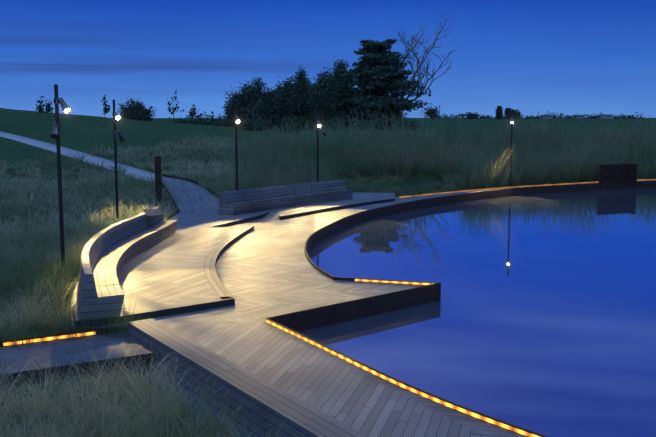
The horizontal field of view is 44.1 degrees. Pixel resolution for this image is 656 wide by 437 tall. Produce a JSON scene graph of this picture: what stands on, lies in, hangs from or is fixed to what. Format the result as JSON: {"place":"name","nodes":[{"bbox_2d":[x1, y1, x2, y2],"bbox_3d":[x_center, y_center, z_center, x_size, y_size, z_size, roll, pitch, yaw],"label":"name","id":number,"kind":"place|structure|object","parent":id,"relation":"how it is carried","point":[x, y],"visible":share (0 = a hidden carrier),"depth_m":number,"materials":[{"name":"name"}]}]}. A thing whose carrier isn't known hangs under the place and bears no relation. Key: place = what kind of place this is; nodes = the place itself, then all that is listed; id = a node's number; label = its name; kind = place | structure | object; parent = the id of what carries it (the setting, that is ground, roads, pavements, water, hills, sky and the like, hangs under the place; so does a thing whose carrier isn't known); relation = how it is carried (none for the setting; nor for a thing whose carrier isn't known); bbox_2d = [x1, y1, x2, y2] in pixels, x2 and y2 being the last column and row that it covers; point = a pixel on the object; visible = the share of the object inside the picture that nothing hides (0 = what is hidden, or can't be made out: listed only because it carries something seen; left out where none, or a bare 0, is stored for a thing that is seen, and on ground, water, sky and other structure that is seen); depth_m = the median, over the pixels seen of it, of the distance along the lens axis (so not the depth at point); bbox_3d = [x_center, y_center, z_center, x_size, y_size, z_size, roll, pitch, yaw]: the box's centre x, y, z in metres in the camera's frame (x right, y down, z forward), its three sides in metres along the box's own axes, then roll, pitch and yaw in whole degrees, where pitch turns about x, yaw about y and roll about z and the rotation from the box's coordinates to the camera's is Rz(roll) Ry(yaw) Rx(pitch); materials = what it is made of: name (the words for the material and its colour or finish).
{"place":"outdoors","nodes":[
{"label":"outdoors","id":0,"kind":"place"},
{"bbox_2d":[0,131,154,180],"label":"hill path","id":1,"kind":"structure","parent":0,"point":[52,148],"depth_m":62.27,"materials":[{"name":"concrete"}]},
{"bbox_2d":[0,289,312,436],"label":"tussock grass","id":2,"kind":"structure","parent":0,"point":[137,391],"depth_m":11.03,"materials":[{"name":"green plant"}]},
{"bbox_2d":[0,108,655,436],"bbox_3d":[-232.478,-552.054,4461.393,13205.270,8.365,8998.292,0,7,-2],"label":"ground","id":3,"kind":"structure","parent":0,"point":[80,133],"depth_m":75.97,"materials":[{"name":"green plant"}]},
{"bbox_2d":[35,96,44,113],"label":"sapling","id":4,"kind":"object","parent":3,"relation":"on","point":[41,109],"depth_m":102.27,"materials":[{"name":"green plant"}]},
{"bbox_2d":[43,100,53,116],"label":"sapling","id":5,"kind":"object","parent":3,"relation":"on","point":[48,106],"depth_m":102.19,"materials":[{"name":"green plant"}]},
{"bbox_2d":[50,84,70,271],"bbox_3d":[-7.065,-0.816,21.333,0.708,5.402,0.516,6,9,41],"label":"lamp post","id":6,"kind":"object","parent":3,"relation":"on","point":[55,132],"visible":0.98,"depth_m":21.46,"materials":[{"name":"grey metal"}]},
{"bbox_2d":[0,331,155,389],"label":"concrete slab","id":7,"kind":"structure","parent":3,"relation":"on","point":[40,351],"depth_m":14.21,"materials":[{"name":"grey concrete"}]},
{"bbox_2d":[0,325,127,346],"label":"light strip","id":8,"kind":"object","parent":7,"relation":"attached to","point":[52,335],"visible":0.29,"depth_m":15.27,"materials":[{"name":"brown"}]},
{"bbox_2d":[3,332,95,345],"bbox_3d":[-5.185,2.246,15.151,1.667,0.058,0.001,-4,8,-29],"label":"light strip","id":9,"kind":"object","parent":8,"relation":"attached to","point":[54,338],"visible":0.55,"depth_m":15.15,"materials":[{"name":"yellow plastic"}]},
{"bbox_2d":[0,282,156,349],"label":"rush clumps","id":10,"kind":"object","parent":3,"relation":"on","point":[75,330],"visible":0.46,"depth_m":15.27,"materials":[{"name":"green plant"}]},
{"bbox_2d":[0,212,164,328],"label":"tussock grass","id":11,"kind":"structure","parent":3,"relation":"on","point":[34,242],"depth_m":20.79,"materials":[{"name":"green plant"}]},
{"bbox_2d":[101,95,110,121],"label":"sapling","id":12,"kind":"object","parent":3,"relation":"on","point":[106,110],"depth_m":103.80,"materials":[{"name":"green plant"}]},
{"bbox_2d":[112,99,124,221],"bbox_3d":[-8.149,-2.035,31.578,0.479,5.162,1.106,0,7,-2],"label":"lamp post","id":13,"kind":"object","parent":3,"relation":"on","point":[116,116],"visible":0.92,"depth_m":31.56,"materials":[{"name":"grey metal"}]},
{"bbox_2d":[0,168,252,238],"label":"tussock grass","id":14,"kind":"structure","parent":3,"relation":"on","point":[30,193],"depth_m":36.53,"materials":[{"name":"green plant"}]},
{"bbox_2d":[0,131,252,183],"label":"tussock grass","id":15,"kind":"structure","parent":3,"relation":"on","point":[189,151],"depth_m":57.23,"materials":[{"name":"green plant"}]},
{"bbox_2d":[117,98,157,120],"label":"bush","id":16,"kind":"object","parent":3,"relation":"on","point":[139,110],"depth_m":228.87,"materials":[{"name":"green plant"}]},
{"bbox_2d":[154,156,161,205],"bbox_3d":[-7.632,-1.650,36.427,0.280,2.300,0.100,-2,7,-19],"label":"wooden post","id":17,"kind":"object","parent":3,"relation":"on","point":[158,178],"visible":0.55,"depth_m":36.37,"materials":[{"name":"brown wood"}]},
{"bbox_2d":[162,182,178,213],"bbox_3d":[-7.913,-1.002,40.116,0.130,0.905,13.474,-2,7,-15],"label":"path edging","id":18,"kind":"object","parent":3,"relation":"on","point":[169,193],"visible":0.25,"depth_m":38.08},
{"bbox_2d":[167,89,179,124],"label":"sapling","id":19,"kind":"object","parent":3,"relation":"on","point":[174,109],"depth_m":112.19,"materials":[{"name":"green plant"}]},
{"bbox_2d":[164,109,213,123],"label":"shrub","id":20,"kind":"object","parent":3,"relation":"on","point":[178,120],"depth_m":206.62,"materials":[{"name":"green plant"}]},
{"bbox_2d":[162,176,219,212],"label":"path","id":21,"kind":"structure","parent":3,"relation":"on","point":[193,197],"depth_m":39.37,"materials":[{"name":"grey concrete"}]},
{"bbox_2d":[162,174,219,198],"bbox_3d":[-6.676,-1.285,42.395,1.156,0.905,18.215,-3,8,-20],"label":"path edging","id":22,"kind":"object","parent":3,"relation":"on","point":[192,181],"visible":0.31,"depth_m":47.00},
{"bbox_2d":[188,104,196,116],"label":"sapling","id":23,"kind":"object","parent":3,"relation":"on","point":[192,112],"depth_m":127.50,"materials":[{"name":"green plant"}]},
{"bbox_2d":[188,111,230,126],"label":"shrub","id":24,"kind":"object","parent":3,"relation":"on","point":[206,122],"depth_m":207.43,"materials":[{"name":"green plant"}]},
{"bbox_2d":[222,90,241,126],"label":"gum tree","id":25,"kind":"object","parent":3,"relation":"on","point":[231,123],"depth_m":137.56,"materials":[{"name":"green plant"}]},
{"bbox_2d":[234,107,239,189],"bbox_3d":[-3.837,-2.270,34.366,0.220,4.917,0.743,-2,7,-14],"label":"lamp post","id":26,"kind":"object","parent":3,"relation":"on","point":[237,119],"visible":0.71,"depth_m":34.49,"materials":[{"name":"grey metal"}]},
{"bbox_2d":[128,319,366,436],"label":"deck edge beam","id":27,"kind":"structure","parent":3,"relation":"on","point":[302,420],"depth_m":12.00,"materials":[{"name":"brown wood"}]},
{"bbox_2d":[222,77,283,128],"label":"gum tree","id":28,"kind":"object","parent":3,"relation":"on","point":[252,104],"depth_m":131.42,"materials":[{"name":"green plant"}]},
{"bbox_2d":[234,112,276,130],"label":"bush","id":29,"kind":"object","parent":3,"relation":"on","point":[252,124],"depth_m":113.99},
{"bbox_2d":[261,86,311,128],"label":"gum tree","id":30,"kind":"object","parent":3,"relation":"on","point":[275,110],"depth_m":146.51,"materials":[{"name":"green plant"}]},
{"bbox_2d":[269,110,306,131],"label":"bush","id":31,"kind":"object","parent":3,"relation":"on","point":[289,122],"depth_m":114.17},
{"bbox_2d":[272,65,323,128],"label":"gum tree","id":32,"kind":"object","parent":3,"relation":"on","point":[293,100],"depth_m":128.27,"materials":[{"name":"green plant"}]},
{"bbox_2d":[307,107,328,127],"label":"bush","id":33,"kind":"object","parent":3,"relation":"on","point":[322,119],"depth_m":148.49,"materials":[{"name":"green plant"}]},
{"bbox_2d":[316,115,326,181],"bbox_3d":[-0.387,-2.659,39.139,0.446,4.610,1.189,2,7,14],"label":"lamp post","id":34,"kind":"object","parent":3,"relation":"on","point":[319,125],"visible":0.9,"depth_m":39.05,"materials":[{"name":"grey metal"}]},
{"bbox_2d":[304,56,354,128],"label":"gum tree","id":35,"kind":"object","parent":3,"relation":"on","point":[332,104],"depth_m":120.61,"materials":[{"name":"green plant"}]},
{"bbox_2d":[325,114,349,129],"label":"bush","id":36,"kind":"object","parent":3,"relation":"on","point":[334,121],"visible":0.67,"depth_m":114.65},
{"bbox_2d":[167,322,525,436],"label":"deck","id":37,"kind":"structure","parent":3,"relation":"on","point":[364,402],"depth_m":12.31,"materials":[{"name":"brown wood"}]},
{"bbox_2d":[265,318,547,436],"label":"light strip","id":38,"kind":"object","parent":37,"relation":"attached to","point":[470,412],"depth_m":11.96,"materials":[{"name":"brown"}]},
{"bbox_2d":[267,283,439,331],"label":"retaining wall","id":39,"kind":"structure","parent":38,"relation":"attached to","point":[311,318],"depth_m":17.80,"materials":[{"name":"brown"}]},
{"bbox_2d":[348,87,358,117],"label":"gum tree","id":40,"kind":"object","parent":3,"relation":"on","point":[353,113],"visible":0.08,"depth_m":140.18,"materials":[{"name":"green plant"}]},
{"bbox_2d":[340,115,370,129],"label":"bush","id":41,"kind":"object","parent":3,"relation":"on","point":[352,121],"visible":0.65,"depth_m":114.58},
{"bbox_2d":[71,180,655,327],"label":"deck","id":42,"kind":"structure","parent":3,"relation":"on","point":[265,268],"depth_m":20.52,"materials":[{"name":"beige wood"}]},
{"bbox_2d":[143,208,163,226],"bbox_3d":[-5.574,0.277,25.910,0.550,1.143,0.379,-4,8,-30],"label":"info plaque","id":43,"kind":"object","parent":42,"relation":"on","point":[153,212],"visible":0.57,"depth_m":25.84,"materials":[{"name":"grey metal"}]},
{"bbox_2d":[73,192,394,328],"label":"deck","id":44,"kind":"structure","parent":42,"relation":"on","point":[168,271],"depth_m":22.01,"materials":[{"name":"beige wood"}]},
{"bbox_2d":[77,207,177,320],"bbox_3d":[-5.381,0.790,21.622,1.653,0.900,12.099,-1,7,-5],"label":"curved bench","id":45,"kind":"object","parent":44,"relation":"on","point":[109,253],"visible":0.98,"depth_m":19.99,"materials":[{"name":"beige wood"}]},
{"bbox_2d":[102,297,231,318],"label":"deck trim","id":46,"kind":"structure","parent":44,"relation":"on","point":[176,305],"depth_m":16.85,"materials":[{"name":"beige wood"}]},
{"bbox_2d":[204,226,252,298],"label":"curved step","id":47,"kind":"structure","parent":44,"relation":"on","point":[217,285],"depth_m":21.25,"materials":[{"name":"beige wood"}]},
{"bbox_2d":[264,211,279,219],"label":"deck ramp","id":48,"kind":"structure","parent":44,"relation":"on","point":[272,215],"depth_m":33.16,"materials":[{"name":"beige wood"}]},
{"bbox_2d":[219,180,352,214],"bbox_3d":[-1.692,-1.021,36.228,1.092,0.900,8.449,5,9,37],"label":"bench","id":49,"kind":"object","parent":44,"relation":"on","point":[236,202],"visible":1,"depth_m":35.60,"materials":[{"name":"brown wood"}]},
{"bbox_2d":[304,181,655,279],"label":"pond kerb","id":50,"kind":"object","parent":42,"relation":"on","point":[317,236],"visible":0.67,"depth_m":41.23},
{"bbox_2d":[334,277,440,299],"bbox_3d":[1.447,1.925,20.009,2.672,0.825,0.045,2,7,16],"label":"deck edge","id":51,"kind":"object","parent":50,"relation":"attached to","point":[344,279],"visible":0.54,"depth_m":20.01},
{"bbox_2d":[355,279,433,284],"bbox_3d":[1.671,1.567,19.873,2.084,0.049,0.001,2,7,16],"label":"light strip","id":52,"kind":"object","parent":51,"relation":"attached to","point":[393,282],"visible":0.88,"depth_m":19.89,"materials":[{"name":"orange"}]},
{"bbox_2d":[598,163,637,183],"bbox_3d":[17.826,-2.741,50.015,2.377,1.200,1.167,-4,8,-29],"label":"corten screen","id":53,"kind":"object","parent":42,"relation":"on","point":[617,173],"visible":0.83,"depth_m":50.20,"materials":[{"name":"brown metal"}]},
{"bbox_2d":[316,39,431,127],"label":"macrocarpa tree","id":54,"kind":"object","parent":3,"relation":"on","point":[369,73],"depth_m":118.12,"materials":[{"name":"green plant"}]},
{"bbox_2d":[368,111,400,129],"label":"bush","id":55,"kind":"object","parent":3,"relation":"on","point":[389,121],"depth_m":114.64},
{"bbox_2d":[391,118,420,129],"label":"bush","id":56,"kind":"object","parent":3,"relation":"on","point":[410,123],"visible":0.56,"depth_m":114.92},
{"bbox_2d":[394,10,456,122],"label":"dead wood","id":57,"kind":"object","parent":3,"relation":"on","point":[422,61],"visible":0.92,"depth_m":127.48,"materials":[{"name":"grey wood"}]},
{"bbox_2d":[206,104,655,201],"bbox_3d":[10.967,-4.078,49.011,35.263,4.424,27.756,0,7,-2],"label":"reed bed","id":58,"kind":"object","parent":3,"relation":"on","point":[279,167],"visible":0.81,"depth_m":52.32,"materials":[{"name":"green plant"}]},
{"bbox_2d":[423,105,440,118],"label":"horizon tree","id":59,"kind":"object","parent":3,"relation":"on","point":[433,112],"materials":[{"name":"green plant"}]},
{"bbox_2d":[466,113,477,118],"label":"horizon tree","id":60,"kind":"object","parent":3,"relation":"on","point":[469,115],"visible":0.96,"depth_m":597.20,"materials":[{"name":"green plant"}]},
{"bbox_2d":[495,106,502,118],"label":"tree","id":61,"kind":"object","parent":3,"relation":"on","point":[499,113],"visible":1,"depth_m":557.73,"materials":[{"name":"green plant"}]},
{"bbox_2d":[504,108,510,118],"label":"tree","id":62,"kind":"object","parent":3,"relation":"on","point":[507,111],"visible":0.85,"depth_m":563.10,"materials":[{"name":"green plant"}]},
{"bbox_2d":[509,109,513,186],"bbox_3d":[10.639,-3.858,47.015,0.220,4.956,0.681,1,7,12],"label":"lamp post","id":63,"kind":"object","parent":3,"relation":"on","point":[512,121],"visible":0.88,"depth_m":47.15,"materials":[{"name":"grey metal"}]},
{"bbox_2d":[513,109,521,118],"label":"horizon tree","id":64,"kind":"object","parent":3,"relation":"on","point":[516,112],"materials":[{"name":"green plant"}]},
{"bbox_2d":[398,179,655,197],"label":"light strip","id":65,"kind":"object","parent":3,"relation":"on","point":[506,187],"visible":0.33,"depth_m":46.66,"materials":[{"name":"brown"}]},
{"bbox_2d":[441,110,646,118],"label":"distant tree line","id":66,"kind":"object","parent":3,"relation":"on","point":[585,116],"visible":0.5,"depth_m":1000.70,"materials":[{"name":"green plant"}]},
{"bbox_2d":[0,0,655,117],"label":"sky","id":67,"kind":"structure","parent":0,"point":[567,57],"materials":[{"name":"blue"}]},
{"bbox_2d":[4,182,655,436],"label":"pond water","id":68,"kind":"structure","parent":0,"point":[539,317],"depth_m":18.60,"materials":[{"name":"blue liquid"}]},
{"bbox_2d":[541,115,550,118],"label":"farm building","id":69,"kind":"structure","parent":0,"point":[545,116],"depth_m":947.50,"materials":[{"name":"grey"}]},
{"bbox_2d":[574,115,582,118],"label":"farm building","id":70,"kind":"structure","parent":0,"point":[578,116],"depth_m":948.75,"materials":[{"name":"grey"}]},
{"bbox_2d":[598,115,612,118],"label":"farm building","id":71,"kind":"structure","parent":0,"point":[605,116],"depth_m":949.84,"materials":[{"name":"grey"}]}
]}

